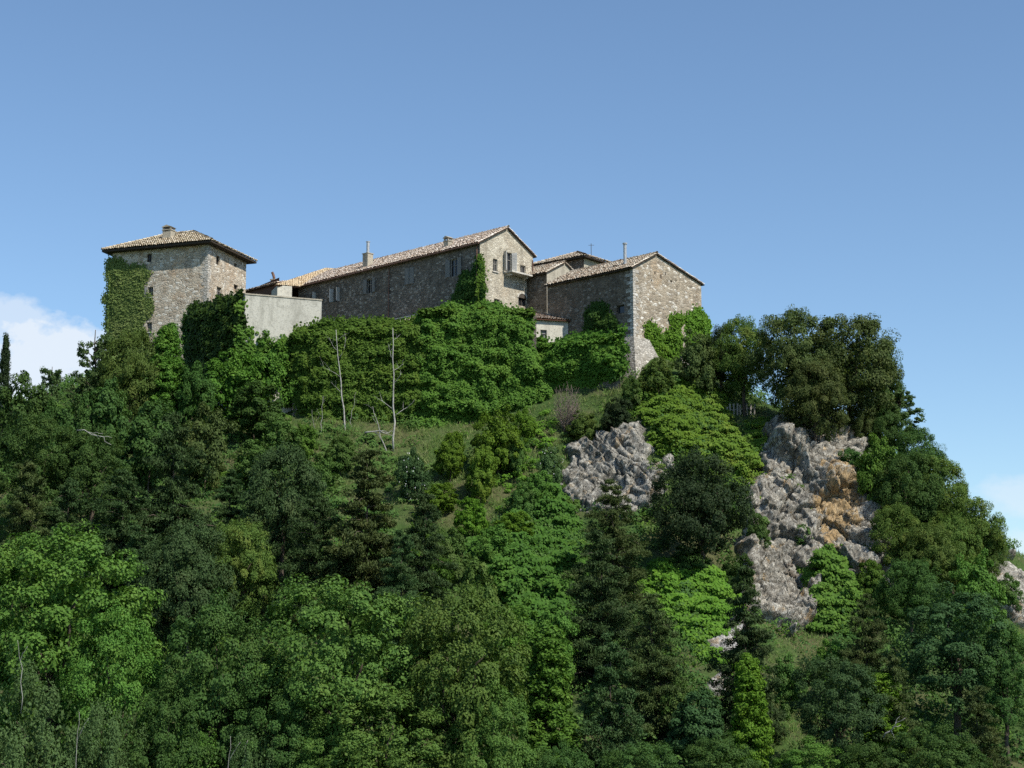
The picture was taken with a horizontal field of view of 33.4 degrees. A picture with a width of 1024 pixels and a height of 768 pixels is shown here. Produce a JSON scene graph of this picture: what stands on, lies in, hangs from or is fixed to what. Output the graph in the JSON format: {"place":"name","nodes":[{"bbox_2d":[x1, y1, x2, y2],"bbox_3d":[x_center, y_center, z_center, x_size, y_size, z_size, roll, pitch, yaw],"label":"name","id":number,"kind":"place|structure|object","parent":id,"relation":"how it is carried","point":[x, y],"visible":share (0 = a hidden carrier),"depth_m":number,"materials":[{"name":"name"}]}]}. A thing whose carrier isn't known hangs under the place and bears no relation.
{"place":"outdoors","nodes":[
{"label":"outdoors","id":0,"kind":"place"},
{"bbox_2d":[0,357,1023,767],"bbox_3d":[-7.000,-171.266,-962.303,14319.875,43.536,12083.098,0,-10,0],"label":"ground","id":1,"kind":"structure","parent":0,"point":[400,521],"depth_m":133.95,"materials":[{"name":"green plant"}]},
{"bbox_2d":[0,370,57,462],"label":"broadleaf tree","id":2,"kind":"object","parent":1,"relation":"on","point":[20,405],"visible":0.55,"depth_m":142.63,"materials":[{"name":"green plant"}]},
{"bbox_2d":[0,459,59,623],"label":"juniper tree","id":3,"kind":"object","parent":1,"relation":"on","point":[29,501],"visible":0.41,"depth_m":118.40,"materials":[{"name":"green plant"}]},
{"bbox_2d":[0,411,79,531],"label":"broadleaf tree","id":4,"kind":"object","parent":1,"relation":"on","point":[33,435],"visible":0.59,"depth_m":128.29,"materials":[{"name":"green plant"}]},
{"bbox_2d":[0,654,92,767],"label":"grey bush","id":5,"kind":"object","parent":1,"relation":"on","point":[36,751],"visible":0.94,"depth_m":84.94,"materials":[{"name":"green plant"}]},
{"bbox_2d":[29,477,101,605],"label":"juniper tree","id":6,"kind":"object","parent":1,"relation":"on","point":[71,496],"visible":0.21,"depth_m":119.56,"materials":[{"name":"green plant"}]},
{"bbox_2d":[0,519,169,764],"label":"broadleaf tree","id":7,"kind":"object","parent":1,"relation":"on","point":[54,614],"visible":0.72,"depth_m":91.29,"materials":[{"name":"green plant"}]},
{"bbox_2d":[65,330,112,415],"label":"young tree","id":8,"kind":"object","parent":1,"relation":"on","point":[98,349],"visible":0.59,"depth_m":147.20,"materials":[{"name":"green plant"}]},
{"bbox_2d":[49,422,134,535],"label":"broadleaf tree","id":9,"kind":"object","parent":1,"relation":"on","point":[92,485],"visible":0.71,"depth_m":128.31,"materials":[{"name":"green plant"}]},
{"bbox_2d":[75,376,132,469],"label":"broadleaf tree","id":10,"kind":"object","parent":1,"relation":"on","point":[107,401],"visible":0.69,"depth_m":140.84,"materials":[{"name":"green plant"}]},
{"bbox_2d":[56,693,163,767],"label":"grey bush","id":11,"kind":"object","parent":1,"relation":"on","point":[113,755],"visible":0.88,"depth_m":84.55,"materials":[{"name":"green plant"}]},
{"bbox_2d":[56,468,169,616],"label":"juniper tree","id":12,"kind":"object","parent":1,"relation":"on","point":[120,532],"visible":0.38,"depth_m":118.75,"materials":[{"name":"green plant"}]},
{"bbox_2d":[55,599,176,766],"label":"broadleaf tree","id":13,"kind":"object","parent":1,"relation":"on","point":[130,691],"visible":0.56,"depth_m":88.39,"materials":[{"name":"green plant"}]},
{"bbox_2d":[93,329,165,425],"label":"broadleaf tree","id":14,"kind":"object","parent":1,"relation":"on","point":[132,381],"visible":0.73,"depth_m":146.08,"materials":[{"name":"green plant"}]},
{"bbox_2d":[117,398,181,496],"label":"broadleaf tree","id":15,"kind":"object","parent":1,"relation":"on","point":[139,446],"visible":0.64,"depth_m":135.85,"materials":[{"name":"green plant"}]},
{"bbox_2d":[141,322,186,428],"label":"ivy clad tree","id":16,"kind":"object","parent":1,"relation":"on","point":[168,338],"visible":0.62,"depth_m":146.67,"materials":[{"name":"green plant"}]},
{"bbox_2d":[124,671,214,767],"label":"broadleaf tree","id":17,"kind":"object","parent":1,"relation":"on","point":[162,741],"visible":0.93,"depth_m":85.36,"materials":[{"name":"green plant"}]},
{"bbox_2d":[119,411,232,623],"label":"juniper tree","id":18,"kind":"object","parent":1,"relation":"on","point":[168,493],"visible":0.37,"depth_m":121.31,"materials":[{"name":"green plant"}]},
{"bbox_2d":[101,225,257,364],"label":"stone tower","id":19,"kind":"structure","parent":1,"relation":"on","point":[187,267],"depth_m":171.20,"materials":[{"name":"stone"}]},
{"bbox_2d":[100,254,154,366],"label":"ivy","id":20,"kind":"object","parent":19,"relation":"attached to","point":[131,308],"visible":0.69,"depth_m":172.13,"materials":[{"name":"green plant"}]},
{"bbox_2d":[134,516,242,661],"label":"broadleaf tree","id":21,"kind":"object","parent":1,"relation":"on","point":[189,580],"visible":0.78,"depth_m":112.15,"materials":[{"name":"green plant"}]},
{"bbox_2d":[170,360,216,439],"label":"leafy shrub","id":22,"kind":"object","parent":1,"relation":"on","point":[194,387],"visible":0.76,"depth_m":145.75,"materials":[{"name":"green plant"}]},
{"bbox_2d":[176,401,239,491],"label":"evergreen bush","id":23,"kind":"object","parent":1,"relation":"on","point":[209,444],"visible":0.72,"depth_m":137.19,"materials":[{"name":"green plant"}]},
{"bbox_2d":[143,587,285,767],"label":"broadleaf tree","id":24,"kind":"object","parent":1,"relation":"on","point":[215,710],"visible":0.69,"depth_m":87.84,"materials":[{"name":"green plant"}]},
{"bbox_2d":[197,348,266,420],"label":"leafy shrub","id":25,"kind":"object","parent":1,"relation":"on","point":[234,376],"visible":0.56,"depth_m":149.61,"materials":[{"name":"green plant"}]},
{"bbox_2d":[202,468,261,567],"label":"juniper tree","id":26,"kind":"object","parent":1,"relation":"on","point":[229,512],"visible":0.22,"depth_m":125.14,"materials":[{"name":"green plant"}]},
{"bbox_2d":[205,517,281,632],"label":"yellow green tree","id":27,"kind":"object","parent":1,"relation":"on","point":[261,564],"visible":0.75,"depth_m":115.73,"materials":[{"name":"green plant"}]},
{"bbox_2d":[224,379,285,440],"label":"leafy shrub","id":28,"kind":"object","parent":1,"relation":"on","point":[249,414],"visible":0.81,"depth_m":145.36,"materials":[{"name":"green plant"}]},
{"bbox_2d":[211,293,321,412],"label":"rendered bastion","id":29,"kind":"object","parent":1,"relation":"on","point":[274,315],"visible":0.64,"depth_m":154.26,"materials":[{"name":"paint"}]},
{"bbox_2d":[184,288,248,390],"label":"ivy","id":30,"kind":"object","parent":29,"relation":"attached to","point":[212,334],"visible":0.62,"depth_m":155.44,"materials":[{"name":"green plant"}]},
{"bbox_2d":[233,297,293,393],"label":"ivy","id":31,"kind":"object","parent":29,"relation":"attached to","point":[250,347],"visible":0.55,"depth_m":152.91,"materials":[{"name":"green plant"}]},
{"bbox_2d":[240,329,298,407],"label":"leafy shrub","id":32,"kind":"object","parent":1,"relation":"on","point":[277,370],"visible":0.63,"depth_m":151.90,"materials":[{"name":"green plant"}]},
{"bbox_2d":[228,674,331,767],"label":"broadleaf tree","id":33,"kind":"object","parent":1,"relation":"on","point":[283,739],"visible":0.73,"depth_m":85.73,"materials":[{"name":"green plant"}]},
{"bbox_2d":[236,440,336,589],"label":"broadleaf tree","id":34,"kind":"object","parent":1,"relation":"on","point":[274,504],"visible":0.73,"depth_m":121.45,"materials":[{"name":"green plant"}]},
{"bbox_2d":[247,491,356,629],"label":"juniper tree","id":35,"kind":"object","parent":1,"relation":"on","point":[314,561],"visible":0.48,"depth_m":116.43,"materials":[{"name":"green plant"}]},
{"bbox_2d":[291,713,372,767],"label":"broadleaf tree","id":36,"kind":"object","parent":1,"relation":"on","point":[309,748],"visible":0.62,"depth_m":84.42,"materials":[{"name":"green plant"}]},
{"bbox_2d":[250,572,436,767],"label":"broadleaf tree","id":37,"kind":"object","parent":1,"relation":"on","point":[340,680],"visible":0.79,"depth_m":87.72,"materials":[{"name":"green plant"}]},
{"bbox_2d":[291,448,407,643],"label":"juniper tree","id":38,"kind":"object","parent":1,"relation":"on","point":[360,544],"visible":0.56,"depth_m":116.03,"materials":[{"name":"green plant"}]},
{"bbox_2d":[306,681,468,767],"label":"broadleaf tree","id":39,"kind":"object","parent":1,"relation":"on","point":[394,746],"visible":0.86,"depth_m":84.33,"materials":[{"name":"green plant"}]},
{"bbox_2d":[372,529,429,653],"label":"juniper tree","id":40,"kind":"object","parent":1,"relation":"on","point":[403,579],"visible":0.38,"depth_m":111.79,"materials":[{"name":"green plant"}]},
{"bbox_2d":[394,447,433,499],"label":"flowering bush","id":41,"kind":"object","parent":1,"relation":"on","point":[412,475],"visible":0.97,"depth_m":136.55,"materials":[{"name":"green plant"}]},
{"bbox_2d":[294,225,536,320],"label":"long farmhouse","id":42,"kind":"object","parent":1,"relation":"on","point":[403,284],"visible":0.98,"depth_m":170.10,"materials":[{"name":"stone"}]},
{"bbox_2d":[384,489,464,656],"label":"juniper tree","id":43,"kind":"object","parent":1,"relation":"on","point":[430,549],"visible":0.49,"depth_m":114.37,"materials":[{"name":"green plant"}]},
{"bbox_2d":[432,431,466,481],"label":"bright bush","id":44,"kind":"object","parent":1,"relation":"on","point":[450,456],"visible":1,"depth_m":138.76,"materials":[{"name":"green plant"}]},
{"bbox_2d":[385,580,531,767],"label":"broadleaf tree","id":45,"kind":"object","parent":1,"relation":"on","point":[460,684],"visible":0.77,"depth_m":86.81,"materials":[{"name":"green plant"}]},
{"bbox_2d":[452,496,489,536],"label":"leafy shrub","id":46,"kind":"object","parent":1,"relation":"on","point":[472,520],"visible":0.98,"depth_m":130.13,"materials":[{"name":"green plant"}]},
{"bbox_2d":[464,448,498,505],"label":"bright bush","id":47,"kind":"object","parent":1,"relation":"on","point":[483,484],"visible":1,"depth_m":135.76,"materials":[{"name":"green plant"}]},
{"bbox_2d":[446,673,542,767],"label":"broadleaf tree","id":48,"kind":"object","parent":1,"relation":"on","point":[495,745],"visible":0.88,"depth_m":84.68,"materials":[{"name":"green plant"}]},
{"bbox_2d":[470,404,523,474],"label":"bright bush","id":49,"kind":"object","parent":1,"relation":"on","point":[500,436],"visible":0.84,"depth_m":139.56,"materials":[{"name":"green plant"}]},
{"bbox_2d":[0,361,1023,767],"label":"undergrowth","id":50,"kind":"object","parent":1,"relation":"on","point":[898,629],"visible":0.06,"depth_m":119.76,"materials":[{"name":"green plant"}]},
{"bbox_2d":[462,480,589,637],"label":"vine","id":51,"kind":"object","parent":1,"relation":"on","point":[511,574],"visible":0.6,"depth_m":122.57,"materials":[{"name":"green plant"}]},
{"bbox_2d":[530,315,535,347],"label":"rampart wall","id":52,"kind":"structure","parent":1,"relation":"on","point":[534,318],"depth_m":153.87,"materials":[{"name":"stone"}]},
{"bbox_2d":[286,312,431,427],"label":"ivy","id":53,"kind":"object","parent":52,"relation":"attached to","point":[366,368],"visible":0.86,"depth_m":151.63,"materials":[{"name":"green plant"}]},
{"bbox_2d":[404,299,556,428],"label":"ivy","id":54,"kind":"object","parent":52,"relation":"attached to","point":[476,363],"visible":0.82,"depth_m":151.77,"materials":[{"name":"green plant"}]},
{"bbox_2d":[511,624,584,767],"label":"ivy clad tree","id":55,"kind":"object","parent":1,"relation":"on","point":[550,700],"visible":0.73,"depth_m":92.52,"materials":[{"name":"green plant"}]},
{"bbox_2d":[527,260,573,313],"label":"plastered house","id":56,"kind":"structure","parent":1,"relation":"on","point":[543,274],"depth_m":167.89,"materials":[{"name":"stone"}]},
{"bbox_2d":[558,377,622,388],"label":"rampart wall","id":57,"kind":"structure","parent":1,"relation":"on","point":[615,385],"depth_m":150.40,"materials":[{"name":"stone"}]},
{"bbox_2d":[536,323,630,389],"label":"ivy","id":58,"kind":"object","parent":57,"relation":"attached to","point":[578,365],"visible":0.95,"depth_m":151.66,"materials":[{"name":"green plant"}]},
{"bbox_2d":[557,530,652,691],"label":"juniper tree","id":59,"kind":"object","parent":1,"relation":"on","point":[615,617],"visible":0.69,"depth_m":108.61,"materials":[{"name":"green plant"}]},
{"bbox_2d":[559,479,657,616],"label":"juniper tree","id":60,"kind":"object","parent":1,"relation":"on","point":[626,548],"visible":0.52,"depth_m":120.98,"materials":[{"name":"green plant"}]},
{"bbox_2d":[573,631,658,767],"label":"juniper tree","id":61,"kind":"object","parent":1,"relation":"on","point":[616,734],"visible":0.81,"depth_m":92.37,"materials":[{"name":"green plant"}]},
{"bbox_2d":[560,420,674,518],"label":"rock face","id":62,"kind":"object","parent":1,"relation":"on","point":[622,452],"visible":0.69,"depth_m":138.49},
{"bbox_2d":[543,242,704,364],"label":"stone barn","id":63,"kind":"structure","parent":1,"relation":"on","point":[635,292],"depth_m":156.75,"materials":[{"name":"stone"}]},
{"bbox_2d":[643,310,686,361],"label":"ivy","id":64,"kind":"object","parent":63,"relation":"attached to","point":[668,345],"visible":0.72,"depth_m":155.85,"materials":[{"name":"green plant"}]},
{"bbox_2d":[595,740,681,767],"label":"broadleaf tree","id":65,"kind":"object","parent":1,"relation":"on","point":[646,750],"visible":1,"depth_m":84.98,"materials":[{"name":"green plant"}]},
{"bbox_2d":[614,593,694,738],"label":"juniper tree","id":66,"kind":"object","parent":1,"relation":"on","point":[656,662],"visible":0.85,"depth_m":102.39,"materials":[{"name":"green plant"}]},
{"bbox_2d":[632,373,714,467],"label":"vine","id":67,"kind":"object","parent":1,"relation":"on","point":[689,433],"visible":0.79,"depth_m":143.04,"materials":[{"name":"green plant"}]},
{"bbox_2d":[637,556,745,664],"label":"vine","id":68,"kind":"object","parent":1,"relation":"on","point":[708,594],"visible":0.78,"depth_m":120.25,"materials":[{"name":"green plant"}]},
{"bbox_2d":[672,327,716,393],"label":"evergreen bush","id":69,"kind":"object","parent":1,"relation":"on","point":[694,356],"visible":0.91,"depth_m":148.26,"materials":[{"name":"green plant"}]},
{"bbox_2d":[664,686,726,758],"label":"leafy shrub","id":70,"kind":"object","parent":1,"relation":"on","point":[692,723],"visible":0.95,"depth_m":97.65,"materials":[{"name":"green plant"}]},
{"bbox_2d":[645,444,757,570],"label":"holm oak","id":71,"kind":"object","parent":1,"relation":"on","point":[700,501],"visible":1,"depth_m":124.08,"materials":[{"name":"green plant"}]},
{"bbox_2d":[682,731,762,767],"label":"broadleaf tree","id":72,"kind":"object","parent":1,"relation":"on","point":[719,759],"visible":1,"depth_m":86.97,"materials":[{"name":"green plant"}]},
{"bbox_2d":[710,314,775,415],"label":"holm oak","id":73,"kind":"object","parent":1,"relation":"on","point":[739,380],"visible":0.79,"depth_m":148.83,"materials":[{"name":"green plant"}]},
{"bbox_2d":[704,565,789,743],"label":"juniper tree","id":74,"kind":"object","parent":1,"relation":"on","point":[747,620],"visible":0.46,"depth_m":100.84,"materials":[{"name":"green plant"}]},
{"bbox_2d":[727,652,774,767],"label":"ivy clad tree","id":75,"kind":"object","parent":1,"relation":"on","point":[752,722],"visible":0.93,"depth_m":92.67,"materials":[{"name":"green plant"}]},
{"bbox_2d":[764,653,808,719],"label":"leafy shrub","id":76,"kind":"object","parent":1,"relation":"on","point":[788,689],"visible":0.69,"depth_m":104.64,"materials":[{"name":"green plant"}]},
{"bbox_2d":[742,304,846,420],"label":"holm oak","id":77,"kind":"object","parent":1,"relation":"on","point":[784,352],"visible":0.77,"depth_m":144.15,"materials":[{"name":"green plant"}]},
{"bbox_2d":[773,735,850,767],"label":"broadleaf tree","id":78,"kind":"object","parent":1,"relation":"on","point":[795,757],"visible":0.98,"depth_m":88.44,"materials":[{"name":"green plant"}]},
{"bbox_2d":[729,413,894,636],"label":"cliff face","id":79,"kind":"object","parent":1,"relation":"on","point":[841,511],"visible":0.64,"depth_m":133.28},
{"bbox_2d":[692,384,766,499],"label":"vine","id":80,"kind":"object","parent":79,"relation":"on","point":[723,445],"visible":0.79,"depth_m":141.09,"materials":[{"name":"green plant"}]},
{"bbox_2d":[796,543,875,635],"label":"vine","id":81,"kind":"object","parent":79,"relation":"attached to","point":[831,562],"visible":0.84,"depth_m":124.38,"materials":[{"name":"green plant"}]},
{"bbox_2d":[775,356,850,441],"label":"holm oak","id":82,"kind":"object","parent":1,"relation":"on","point":[815,408],"visible":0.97,"depth_m":140.66,"materials":[{"name":"green plant"}]},
{"bbox_2d":[788,653,889,765],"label":"broadleaf tree","id":83,"kind":"object","parent":1,"relation":"on","point":[844,704],"visible":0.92,"depth_m":93.83,"materials":[{"name":"green plant"}]},
{"bbox_2d":[783,313,904,423],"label":"holm oak","id":84,"kind":"object","parent":1,"relation":"on","point":[856,370],"visible":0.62,"depth_m":143.47,"materials":[{"name":"green plant"}]},
{"bbox_2d":[836,593,891,710],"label":"juniper tree","id":85,"kind":"object","parent":1,"relation":"on","point":[859,654],"visible":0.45,"depth_m":106.57,"materials":[{"name":"green plant"}]},
{"bbox_2d":[839,741,908,767],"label":"broadleaf tree","id":86,"kind":"object","parent":1,"relation":"on","point":[873,750],"visible":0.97,"depth_m":87.99,"materials":[{"name":"green plant"}]},
{"bbox_2d":[854,432,897,515],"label":"broadleaf tree","id":87,"kind":"object","parent":1,"relation":"on","point":[871,464],"visible":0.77,"depth_m":134.83,"materials":[{"name":"green plant"}]},
{"bbox_2d":[855,672,910,767],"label":"ivy clad tree","id":88,"kind":"object","parent":1,"relation":"on","point":[882,678],"visible":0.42,"depth_m":95.16,"materials":[{"name":"green plant"}]},
{"bbox_2d":[867,502,925,583],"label":"broadleaf tree","id":89,"kind":"object","parent":1,"relation":"on","point":[886,528],"visible":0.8,"depth_m":128.54,"materials":[{"name":"green plant"}]},
{"bbox_2d":[867,653,927,767],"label":"juniper tree","id":90,"kind":"object","parent":1,"relation":"on","point":[895,671],"visible":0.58,"depth_m":95.34,"materials":[{"name":"green plant"}]},
{"bbox_2d":[871,557,944,632],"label":"broadleaf tree","id":91,"kind":"object","parent":1,"relation":"on","point":[911,595],"visible":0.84,"depth_m":121.28,"materials":[{"name":"green plant"}]},
{"bbox_2d":[870,445,946,530],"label":"broadleaf tree","id":92,"kind":"object","parent":1,"relation":"on","point":[907,493],"visible":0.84,"depth_m":131.94,"materials":[{"name":"green plant"}]},
{"bbox_2d":[894,520,967,604],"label":"broadleaf tree","id":93,"kind":"object","parent":1,"relation":"on","point":[940,556],"visible":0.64,"depth_m":126.64,"materials":[{"name":"green plant"}]},
{"bbox_2d":[887,719,992,767],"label":"broadleaf tree","id":94,"kind":"object","parent":1,"relation":"on","point":[952,754],"visible":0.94,"depth_m":88.19,"materials":[{"name":"green plant"}]},
{"bbox_2d":[910,454,971,524],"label":"broadleaf tree","id":95,"kind":"object","parent":1,"relation":"on","point":[956,488],"visible":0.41,"depth_m":132.94,"materials":[{"name":"green plant"}]},
{"bbox_2d":[882,581,1023,736],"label":"broadleaf tree","id":96,"kind":"object","parent":1,"relation":"on","point":[952,653],"visible":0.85,"depth_m":102.39,"materials":[{"name":"green plant"}]},
{"bbox_2d":[932,490,1010,577],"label":"broadleaf tree","id":97,"kind":"object","parent":1,"relation":"on","point":[979,521],"visible":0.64,"depth_m":130.51,"materials":[{"name":"green plant"}]},
{"bbox_2d":[945,548,1006,630],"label":"broadleaf tree","id":98,"kind":"object","parent":1,"relation":"on","point":[983,580],"visible":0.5,"depth_m":124.17,"materials":[{"name":"green plant"}]},
{"bbox_2d":[950,685,1018,767],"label":"juniper tree","id":99,"kind":"object","parent":1,"relation":"on","point":[984,734],"visible":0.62,"depth_m":91.43,"materials":[{"name":"green plant"}]},
{"bbox_2d":[969,617,1023,765],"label":"broadleaf tree","id":100,"kind":"object","parent":1,"relation":"on","point":[1002,701],"visible":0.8,"depth_m":100.50,"materials":[{"name":"green plant"}]},
{"bbox_2d":[0,0,1023,554],"label":"sky","id":101,"kind":"structure","parent":0,"point":[828,158],"materials":[{"name":"blue"}]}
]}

